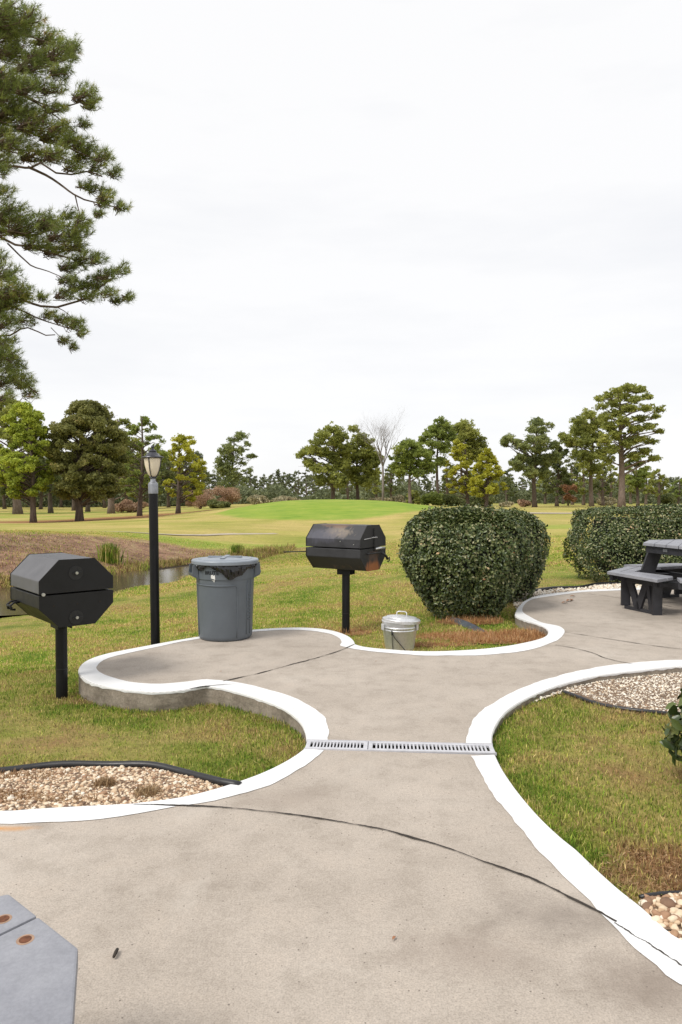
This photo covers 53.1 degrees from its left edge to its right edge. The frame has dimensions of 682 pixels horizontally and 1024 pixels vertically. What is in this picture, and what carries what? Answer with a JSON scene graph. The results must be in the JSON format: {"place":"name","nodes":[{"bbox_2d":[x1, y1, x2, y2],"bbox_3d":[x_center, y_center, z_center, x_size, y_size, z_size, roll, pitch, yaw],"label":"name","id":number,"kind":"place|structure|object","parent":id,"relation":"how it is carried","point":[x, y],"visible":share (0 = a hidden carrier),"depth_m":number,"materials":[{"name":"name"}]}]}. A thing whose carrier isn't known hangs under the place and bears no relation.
{"place":"outdoors","nodes":[
{"label":"outdoors","id":0,"kind":"place"},
{"bbox_2d":[0,566,188,615],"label":"pond water","id":1,"kind":"structure","parent":0,"point":[126,579],"depth_m":19.12,"materials":[{"name":"grey liquid"}]},
{"bbox_2d":[110,531,276,534],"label":"cart path","id":2,"kind":"structure","parent":0,"point":[209,534],"depth_m":35.08,"materials":[{"name":"concrete"}]},
{"bbox_2d":[0,529,592,597],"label":"lawn grass","id":3,"kind":"structure","parent":0,"point":[551,560],"depth_m":20.38,"materials":[{"name":"green plant"}]},
{"bbox_2d":[0,562,608,675],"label":"lawn grass","id":4,"kind":"structure","parent":0,"point":[174,619],"depth_m":9.33,"materials":[{"name":"green plant"}]},
{"bbox_2d":[0,749,681,1023],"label":"patio","id":5,"kind":"structure","parent":0,"point":[304,886],"depth_m":2.34,"materials":[{"name":"concrete"}]},
{"bbox_2d":[0,895,77,1023],"bbox_3d":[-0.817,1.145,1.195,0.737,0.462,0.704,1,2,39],"label":"picnic table","id":6,"kind":"object","parent":5,"relation":"on","point":[38,968],"visible":1,"depth_m":1.36,"materials":[{"name":"grey wood"}]},
{"bbox_2d":[0,499,681,930],"bbox_3d":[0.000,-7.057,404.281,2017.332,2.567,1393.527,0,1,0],"label":"ground","id":7,"kind":"structure","parent":0,"point":[290,521],"depth_m":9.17,"materials":[{"name":"green plant"}]},
{"bbox_2d":[0,468,7,508],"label":"pine tree","id":8,"kind":"object","parent":7,"relation":"on","point":[4,498],"visible":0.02,"depth_m":134.76,"materials":[{"name":"green plant"}]},
{"bbox_2d":[0,397,39,513],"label":"pine tree","id":9,"kind":"object","parent":7,"relation":"on","point":[17,507],"visible":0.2,"depth_m":86.99,"materials":[{"name":"green plant"}]},
{"bbox_2d":[0,401,57,522],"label":"pine tree","id":10,"kind":"object","parent":7,"relation":"on","point":[32,467],"visible":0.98,"depth_m":57.28,"materials":[{"name":"green plant"}]},
{"bbox_2d":[36,443,60,512],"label":"pine tree","id":11,"kind":"object","parent":7,"relation":"on","point":[49,490],"visible":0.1,"depth_m":94.64,"materials":[{"name":"green plant"}]},
{"bbox_2d":[38,458,60,508],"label":"pine tree","id":12,"kind":"object","parent":7,"relation":"on","point":[40,495],"depth_m":129.81,"materials":[{"name":"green plant"}]},
{"bbox_2d":[6,552,112,698],"bbox_3d":[-2.198,1.048,5.290,0.617,1.414,0.715,-1,2,-41],"label":"pedestal grill","id":13,"kind":"object","parent":7,"relation":"on","point":[60,592],"visible":1,"depth_m":5.10,"materials":[{"name":"black metal"}]},
{"bbox_2d":[0,0,136,406],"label":"pine tree","id":14,"kind":"object","parent":7,"relation":"on","point":[27,118],"visible":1,"depth_m":19.17,"materials":[{"name":"green plant"}]},
{"bbox_2d":[37,399,131,520],"bbox_3d":[-22.244,-4.380,60.024,7.458,10.952,7.488,0,1,0],"label":"pine tree","id":15,"kind":"object","parent":7,"relation":"on","point":[108,457],"visible":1,"depth_m":58.40,"materials":[{"name":"green plant"}]},
{"bbox_2d":[0,765,222,810],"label":"gravel","id":16,"kind":"structure","parent":7,"relation":"on","point":[180,778],"depth_m":3.34,"materials":[{"name":"beige gravel"}]},
{"bbox_2d":[91,776,117,787],"bbox_3d":[-1.164,1.320,3.354,0.152,0.052,0.141,1,1,27],"label":"dry weed","id":17,"kind":"object","parent":16,"relation":"on","point":[106,782],"visible":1,"depth_m":3.35,"materials":[{"name":"brown plant"}]},
{"bbox_2d":[133,783,164,797],"bbox_3d":[-0.907,1.314,3.243,0.168,0.052,0.153,0,1,16],"label":"dry weed","id":18,"kind":"object","parent":16,"relation":"on","point":[145,792],"visible":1,"depth_m":3.23,"materials":[{"name":"brown plant"}]},
{"bbox_2d":[96,540,127,564],"bbox_3d":[-7.606,1.343,22.540,1.069,0.866,0.891,1,1,29],"label":"reed clump","id":19,"kind":"object","parent":7,"relation":"on","point":[108,553],"visible":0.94,"depth_m":22.39,"materials":[{"name":"green plant"}]},
{"bbox_2d":[94,418,146,513],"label":"pine tree","id":20,"kind":"object","parent":7,"relation":"on","point":[127,423],"visible":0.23,"depth_m":83.67,"materials":[{"name":"green plant"}]},
{"bbox_2d":[0,760,241,785],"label":"bed edging","id":21,"kind":"object","parent":7,"relation":"on","point":[220,781],"visible":0.87,"depth_m":3.60,"materials":[{"name":"black plastic"}]},
{"bbox_2d":[114,499,148,512],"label":"shrub","id":22,"kind":"object","parent":7,"relation":"on","point":[125,505],"visible":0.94,"depth_m":86.99,"materials":[{"name":"brown plant"}]},
{"bbox_2d":[120,450,146,499],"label":"pine tree","id":23,"kind":"object","parent":7,"relation":"on","point":[125,496],"visible":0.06,"depth_m":119.82,"materials":[{"name":"green plant"}]},
{"bbox_2d":[121,414,169,515],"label":"pine tree","id":24,"kind":"object","parent":7,"relation":"on","point":[144,421],"visible":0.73,"depth_m":68.80,"materials":[{"name":"green plant"}]},
{"bbox_2d":[0,534,295,588],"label":"bank grass","id":25,"kind":"structure","parent":7,"relation":"on","point":[264,552],"depth_m":23.38,"materials":[{"name":"brown plant"}]},
{"bbox_2d":[141,445,163,644],"bbox_3d":[-1.904,0.537,6.963,0.224,2.443,0.224,0,1,0],"label":"lamp post","id":26,"kind":"object","parent":7,"relation":"on","point":[152,459],"visible":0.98,"depth_m":6.92,"materials":[{"name":"metal"}]},
{"bbox_2d":[134,452,176,494],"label":"pine tree","id":27,"kind":"object","parent":7,"relation":"on","point":[164,474],"visible":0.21,"depth_m":125.43,"materials":[{"name":"green plant"}]},
{"bbox_2d":[158,456,185,506],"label":"pine tree","id":28,"kind":"object","parent":7,"relation":"on","point":[168,493],"visible":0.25,"depth_m":134.69,"materials":[{"name":"green plant"}]},
{"bbox_2d":[162,433,207,513],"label":"pine tree","id":29,"kind":"object","parent":7,"relation":"on","point":[181,439],"visible":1,"depth_m":73.79,"materials":[{"name":"green plant"}]},
{"bbox_2d":[182,463,211,496],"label":"pine tree","id":30,"kind":"object","parent":7,"relation":"on","point":[203,479],"visible":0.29,"depth_m":128.63,"materials":[{"name":"green plant"}]},
{"bbox_2d":[192,451,205,484],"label":"pine tree","id":31,"kind":"object","parent":7,"relation":"on","point":[197,453],"visible":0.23,"depth_m":165.94,"materials":[{"name":"green plant"}]},
{"bbox_2d":[185,488,215,508],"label":"shrub","id":32,"kind":"object","parent":7,"relation":"on","point":[200,502],"visible":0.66,"depth_m":87.54,"materials":[{"name":"brown plant"}]},
{"bbox_2d":[205,474,216,495],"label":"pine tree","id":33,"kind":"object","parent":7,"relation":"on","point":[214,478],"visible":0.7,"depth_m":236.14,"materials":[{"name":"green plant"}]},
{"bbox_2d":[207,498,230,507],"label":"shrub","id":34,"kind":"object","parent":7,"relation":"on","point":[213,503],"visible":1,"depth_m":85.25,"materials":[{"name":"green plant"}]},
{"bbox_2d":[212,485,241,503],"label":"shrub","id":35,"kind":"object","parent":7,"relation":"on","point":[229,495],"visible":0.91,"depth_m":89.35,"materials":[{"name":"brown plant"}]},
{"bbox_2d":[212,430,258,503],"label":"pine tree","id":36,"kind":"object","parent":7,"relation":"on","point":[226,466],"visible":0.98,"depth_m":108.84,"materials":[{"name":"green plant"}]},
{"bbox_2d":[228,543,244,553],"bbox_3d":[-4.099,1.466,27.014,0.802,0.506,0.651,0,1,0],"label":"reed clump","id":37,"kind":"object","parent":7,"relation":"on","point":[236,549],"visible":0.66,"depth_m":26.93,"materials":[{"name":"green plant"}]},
{"bbox_2d":[246,494,269,504],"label":"shrub","id":38,"kind":"object","parent":7,"relation":"on","point":[255,499],"visible":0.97,"depth_m":99.20,"materials":[{"name":"beige plant"}]},
{"bbox_2d":[275,469,282,484],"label":"pine tree","id":39,"kind":"object","parent":7,"relation":"on","point":[278,477],"visible":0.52,"depth_m":237.80,"materials":[{"name":"green plant"}]},
{"bbox_2d":[271,496,299,501],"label":"shrub","id":40,"kind":"object","parent":7,"relation":"on","point":[282,498],"visible":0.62,"depth_m":103.84,"materials":[{"name":"beige plant"}]},
{"bbox_2d":[286,473,296,489],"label":"pine tree","id":41,"kind":"object","parent":7,"relation":"on","point":[290,477],"visible":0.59,"depth_m":278.49,"materials":[{"name":"green plant"}]},
{"bbox_2d":[292,470,303,494],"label":"pine tree","id":42,"kind":"object","parent":7,"relation":"on","point":[294,479],"visible":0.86,"depth_m":246.84,"materials":[{"name":"green plant"}]},
{"bbox_2d":[301,469,314,495],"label":"pine tree","id":43,"kind":"object","parent":7,"relation":"on","point":[308,479],"visible":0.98,"depth_m":229.09,"materials":[{"name":"green plant"}]},
{"bbox_2d":[295,421,355,498],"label":"pine tree","id":44,"kind":"object","parent":7,"relation":"on","point":[333,466],"visible":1,"depth_m":96.63,"materials":[{"name":"green plant"}]},
{"bbox_2d":[284,523,389,633],"bbox_3d":[-0.040,0.901,7.647,1.041,1.528,0.638,1,1,33],"label":"pedestal grill","id":45,"kind":"object","parent":7,"relation":"on","point":[346,551],"visible":1,"depth_m":7.47,"materials":[{"name":"metal"}]},
{"bbox_2d":[0,473,681,507],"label":"undergrowth","id":46,"kind":"object","parent":7,"relation":"on","point":[270,492],"visible":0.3,"depth_m":154.52,"materials":[{"name":"green plant"}]},
{"bbox_2d":[0,685,681,905],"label":"pine straw","id":47,"kind":"object","parent":7,"relation":"on","point":[8,792],"visible":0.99,"depth_m":2.72,"materials":[{"name":"brown plant"}]},
{"bbox_2d":[340,478,355,499],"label":"pine tree","id":48,"kind":"object","parent":7,"relation":"on","point":[345,490],"visible":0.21,"depth_m":134.73,"materials":[{"name":"green plant"}]},
{"bbox_2d":[339,424,384,499],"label":"pine tree","id":49,"kind":"object","parent":7,"relation":"on","point":[365,456],"visible":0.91,"depth_m":100.56,"materials":[{"name":"green plant"}]},
{"bbox_2d":[365,470,381,496],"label":"pine tree","id":50,"kind":"object","parent":7,"relation":"on","point":[375,489],"visible":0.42,"depth_m":129.55,"materials":[{"name":"green plant"}]},
{"bbox_2d":[355,412,402,500],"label":"bare tree","id":51,"kind":"object","parent":7,"relation":"on","point":[381,444],"visible":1,"depth_m":93.48,"materials":[{"name":"grey plant"}]},
{"bbox_2d":[367,497,391,500],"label":"shrub","id":52,"kind":"object","parent":7,"relation":"on","point":[380,499],"visible":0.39,"depth_m":99.60,"materials":[{"name":"green plant"}]},
{"bbox_2d":[381,466,401,497],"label":"pine tree","id":53,"kind":"object","parent":7,"relation":"on","point":[387,479],"visible":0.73,"depth_m":124.46,"materials":[{"name":"green plant"}]},
{"bbox_2d":[390,494,405,502],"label":"shrub","id":54,"kind":"object","parent":7,"relation":"on","point":[398,498],"visible":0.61,"depth_m":103.24,"materials":[{"name":"green plant"}]},
{"bbox_2d":[381,611,420,650],"bbox_3d":[0.591,1.172,6.757,0.392,0.390,0.378,0,1,0],"label":"metal pail","id":55,"kind":"object","parent":7,"relation":"on","point":[399,631],"visible":0.96,"depth_m":6.61,"materials":[{"name":"metal"}]},
{"bbox_2d":[388,437,438,503],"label":"pine tree","id":56,"kind":"object","parent":7,"relation":"on","point":[413,463],"visible":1,"depth_m":90.92,"materials":[{"name":"green plant"}]},
{"bbox_2d":[406,489,420,504],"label":"shrub","id":57,"kind":"object","parent":7,"relation":"on","point":[416,497],"visible":0.69,"depth_m":99.70,"materials":[{"name":"green plant"}]},
{"bbox_2d":[419,475,431,493],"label":"pine tree","id":58,"kind":"object","parent":7,"relation":"on","point":[427,487],"visible":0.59,"depth_m":217.21,"materials":[{"name":"green plant"}]},
{"bbox_2d":[420,491,447,505],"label":"shrub","id":59,"kind":"object","parent":7,"relation":"on","point":[434,498],"visible":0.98,"depth_m":97.19,"materials":[{"name":"green plant"}]},
{"bbox_2d":[418,415,457,505],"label":"pine tree","id":60,"kind":"object","parent":7,"relation":"on","point":[440,430],"visible":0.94,"depth_m":104.93,"materials":[{"name":"green plant"}]},
{"bbox_2d":[334,613,544,646],"bbox_3d":[1.061,1.302,7.528,2.326,0.126,1.744,0,1,-15],"label":"pine straw","id":61,"kind":"object","parent":7,"relation":"on","point":[519,636],"visible":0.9,"depth_m":7.32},
{"bbox_2d":[439,462,458,493],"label":"pine tree","id":62,"kind":"object","parent":7,"relation":"on","point":[443,486],"visible":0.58,"depth_m":129.67,"materials":[{"name":"green plant"}]},
{"bbox_2d":[442,494,465,505],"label":"shrub","id":63,"kind":"object","parent":7,"relation":"on","point":[452,499],"visible":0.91,"depth_m":96.73,"materials":[{"name":"green plant"}]},
{"bbox_2d":[443,438,472,504],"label":"pine tree","id":64,"kind":"object","parent":7,"relation":"on","point":[466,463],"visible":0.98,"depth_m":89.49,"materials":[{"name":"green plant"}]},
{"bbox_2d":[443,617,487,633],"bbox_3d":[1.459,1.321,7.945,0.085,0.082,1.026,0,1,-19],"label":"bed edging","id":65,"kind":"object","parent":7,"relation":"on","point":[467,623],"visible":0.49,"depth_m":7.94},
{"bbox_2d":[396,503,537,619],"bbox_3d":[1.549,0.631,8.645,1.746,1.489,1.449,0,1,0],"label":"clipped shrub","id":66,"kind":"object","parent":7,"relation":"on","point":[466,559],"visible":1,"depth_m":8.18,"materials":[{"name":"green plant"}]},
{"bbox_2d":[450,418,488,505],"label":"pine tree","id":67,"kind":"object","parent":7,"relation":"on","point":[467,433],"visible":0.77,"depth_m":110.63,"materials":[{"name":"green plant"}]},
{"bbox_2d":[460,495,495,506],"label":"shrub","id":68,"kind":"object","parent":7,"relation":"on","point":[479,500],"visible":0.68,"depth_m":95.05,"materials":[{"name":"green plant"}]},
{"bbox_2d":[467,448,508,506],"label":"pine tree","id":69,"kind":"object","parent":7,"relation":"on","point":[487,487],"visible":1,"depth_m":86.29,"materials":[{"name":"green plant"}]},
{"bbox_2d":[499,501,514,506],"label":"shrub","id":70,"kind":"object","parent":7,"relation":"on","point":[505,504],"visible":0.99,"depth_m":103.51,"materials":[{"name":"beige plant"}]},
{"bbox_2d":[497,476,517,501],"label":"pine tree","id":71,"kind":"object","parent":7,"relation":"on","point":[508,480],"visible":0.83,"depth_m":139.55,"materials":[{"name":"green plant"}]},
{"bbox_2d":[491,507,552,601],"bbox_3d":[2.433,0.634,10.063,1.232,1.435,1.307,0,1,0],"label":"clipped shrub","id":72,"kind":"object","parent":7,"relation":"on","point":[531,583],"visible":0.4,"depth_m":9.67,"materials":[{"name":"green plant"}]},
{"bbox_2d":[517,499,531,506],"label":"shrub","id":73,"kind":"object","parent":7,"relation":"on","point":[523,503],"visible":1,"depth_m":104.39,"materials":[{"name":"brown plant"}]},
{"bbox_2d":[499,416,562,506],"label":"pine tree","id":74,"kind":"object","parent":7,"relation":"on","point":[532,462],"visible":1,"depth_m":98.78,"materials":[{"name":"green plant"}]},
{"bbox_2d":[536,478,555,503],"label":"pine tree","id":75,"kind":"object","parent":7,"relation":"on","point":[540,491],"visible":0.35,"depth_m":139.69,"materials":[{"name":"green plant"}]},
{"bbox_2d":[541,446,576,505],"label":"pine tree","id":76,"kind":"object","parent":7,"relation":"on","point":[561,472],"visible":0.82,"depth_m":111.34,"materials":[{"name":"green plant"}]},
{"bbox_2d":[511,582,620,596],"bbox_3d":[5.722,1.221,11.182,6.503,0.099,1.105,0,1,-7],"label":"bed edging","id":77,"kind":"object","parent":7,"relation":"on","point":[573,587],"visible":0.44,"depth_m":11.02,"materials":[{"name":"black plastic"}]},
{"bbox_2d":[559,484,577,505],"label":"tree","id":78,"kind":"object","parent":7,"relation":"on","point":[568,497],"visible":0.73,"depth_m":117.14,"materials":[{"name":"brown plant"}]},
{"bbox_2d":[565,462,585,504],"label":"pine tree","id":79,"kind":"object","parent":7,"relation":"on","point":[574,472],"visible":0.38,"depth_m":129.53,"materials":[{"name":"green plant"}]},
{"bbox_2d":[569,453,593,504],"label":"pine tree","id":80,"kind":"object","parent":7,"relation":"on","point":[582,491],"visible":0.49,"depth_m":124.25,"materials":[{"name":"green plant"}]},
{"bbox_2d":[557,408,609,505],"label":"pine tree","id":81,"kind":"object","parent":7,"relation":"on","point":[583,432],"visible":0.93,"depth_m":110.29,"materials":[{"name":"green plant"}]},
{"bbox_2d":[593,475,613,497],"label":"pine tree","id":82,"kind":"object","parent":7,"relation":"on","point":[599,495],"visible":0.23,"depth_m":139.67,"materials":[{"name":"green plant"}]},
{"bbox_2d":[593,462,615,505],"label":"pine tree","id":83,"kind":"object","parent":7,"relation":"on","point":[602,486],"visible":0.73,"depth_m":119.64,"materials":[{"name":"green plant"}]},
{"bbox_2d":[596,496,616,504],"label":"shrub","id":84,"kind":"object","parent":7,"relation":"on","point":[610,500],"visible":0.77,"depth_m":123.91,"materials":[{"name":"plant"}]},
{"bbox_2d":[531,672,681,711],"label":"gravel bed","id":85,"kind":"object","parent":7,"relation":"on","point":[614,695],"visible":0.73,"depth_m":5.03,"materials":[{"name":"beige gravel"}]},
{"bbox_2d":[600,464,618,496],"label":"pine tree","id":86,"kind":"object","parent":7,"relation":"on","point":[614,481],"visible":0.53,"depth_m":125.69,"materials":[{"name":"green plant"}]},
{"bbox_2d":[561,690,680,715],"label":"bed edging","id":87,"kind":"object","parent":7,"relation":"on","point":[635,710],"visible":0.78,"depth_m":4.64,"materials":[{"name":"black plastic"}]},
{"bbox_2d":[562,502,681,584],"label":"clipped hedge","id":88,"kind":"object","parent":7,"relation":"on","point":[612,542],"visible":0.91,"depth_m":11.58,"materials":[{"name":"green plant"}]},
{"bbox_2d":[591,382,666,506],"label":"pine tree","id":89,"kind":"object","parent":7,"relation":"on","point":[621,423],"visible":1,"depth_m":91.57,"materials":[{"name":"green plant"}]},
{"bbox_2d":[625,468,640,503],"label":"pine tree","id":90,"kind":"object","parent":7,"relation":"on","point":[631,489],"visible":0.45,"depth_m":139.66,"materials":[{"name":"green plant"}]},
{"bbox_2d":[624,455,651,505],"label":"pine tree","id":91,"kind":"object","parent":7,"relation":"on","point":[639,474],"visible":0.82,"depth_m":103.53,"materials":[{"name":"green plant"}]},
{"bbox_2d":[633,475,661,504],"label":"pine tree","id":92,"kind":"object","parent":7,"relation":"on","point":[645,491],"visible":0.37,"depth_m":134.55,"materials":[{"name":"green plant"}]},
{"bbox_2d":[645,469,670,504],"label":"pine tree","id":93,"kind":"object","parent":7,"relation":"on","point":[651,488],"visible":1,"depth_m":117.79,"materials":[{"name":"green plant"}]},
{"bbox_2d":[638,890,681,898],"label":"bed edging","id":94,"kind":"object","parent":7,"relation":"on","point":[641,896],"visible":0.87,"depth_m":2.40,"materials":[{"name":"black plastic"}]},
{"bbox_2d":[654,493,676,503],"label":"shrub","id":95,"kind":"object","parent":7,"relation":"on","point":[666,498],"visible":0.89,"depth_m":119.03,"materials":[{"name":"green plant"}]},
{"bbox_2d":[660,688,681,765],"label":"leafy shrub","id":96,"kind":"object","parent":7,"relation":"on","point":[671,741],"visible":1,"depth_m":3.37,"materials":[{"name":"green plant"}]},
{"bbox_2d":[666,479,681,503],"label":"pine tree","id":97,"kind":"object","parent":7,"relation":"on","point":[679,493],"visible":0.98,"depth_m":149.81,"materials":[{"name":"green plant"}]},
{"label":"gravel bed","id":98,"kind":"structure","parent":7,"relation":"on","visible":0},
{"bbox_2d":[513,583,641,608],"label":"gravel","id":99,"kind":"structure","parent":98,"relation":"on","point":[561,589],"depth_m":10.82,"materials":[{"name":"beige gravel"}]},
{"bbox_2d":[0,0,681,496],"label":"sky","id":100,"kind":"structure","parent":0,"point":[423,210],"materials":[{"name":"white"}]},
{"bbox_2d":[78,588,681,743],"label":"path","id":101,"kind":"structure","parent":0,"point":[316,683],"depth_m":5.47,"materials":[{"name":"concrete"}]},
{"bbox_2d":[188,555,260,641],"bbox_3d":[-1.160,0.847,6.867,0.720,0.811,0.673,0,1,0],"label":"trash bin","id":102,"kind":"object","parent":101,"relation":"on","point":[225,587],"visible":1,"depth_m":6.62,"materials":[{"name":"grey plastic"}]},
{"bbox_2d":[304,739,496,757],"bbox_3d":[0.326,1.378,3.830,1.058,0.133,0.142,0,1,4],"label":"drain grate","id":103,"kind":"object","parent":101,"relation":"on","point":[401,746],"visible":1,"depth_m":3.84,"materials":[{"name":"plastic"}]},
{"bbox_2d":[607,539,681,614],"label":"picnic table","id":104,"kind":"object","parent":101,"relation":"on","point":[654,578],"visible":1,"depth_m":8.47,"materials":[{"name":"black wood"}]},
{"bbox_2d":[527,512,571,513],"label":"cart path","id":105,"kind":"structure","parent":0,"point":[548,513],"depth_m":63.32,"materials":[{"name":"concrete"}]},
{"bbox_2d":[638,892,681,939],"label":"gravel","id":106,"kind":"structure","parent":0,"point":[667,907],"depth_m":2.31,"materials":[{"name":"beige gravel"}]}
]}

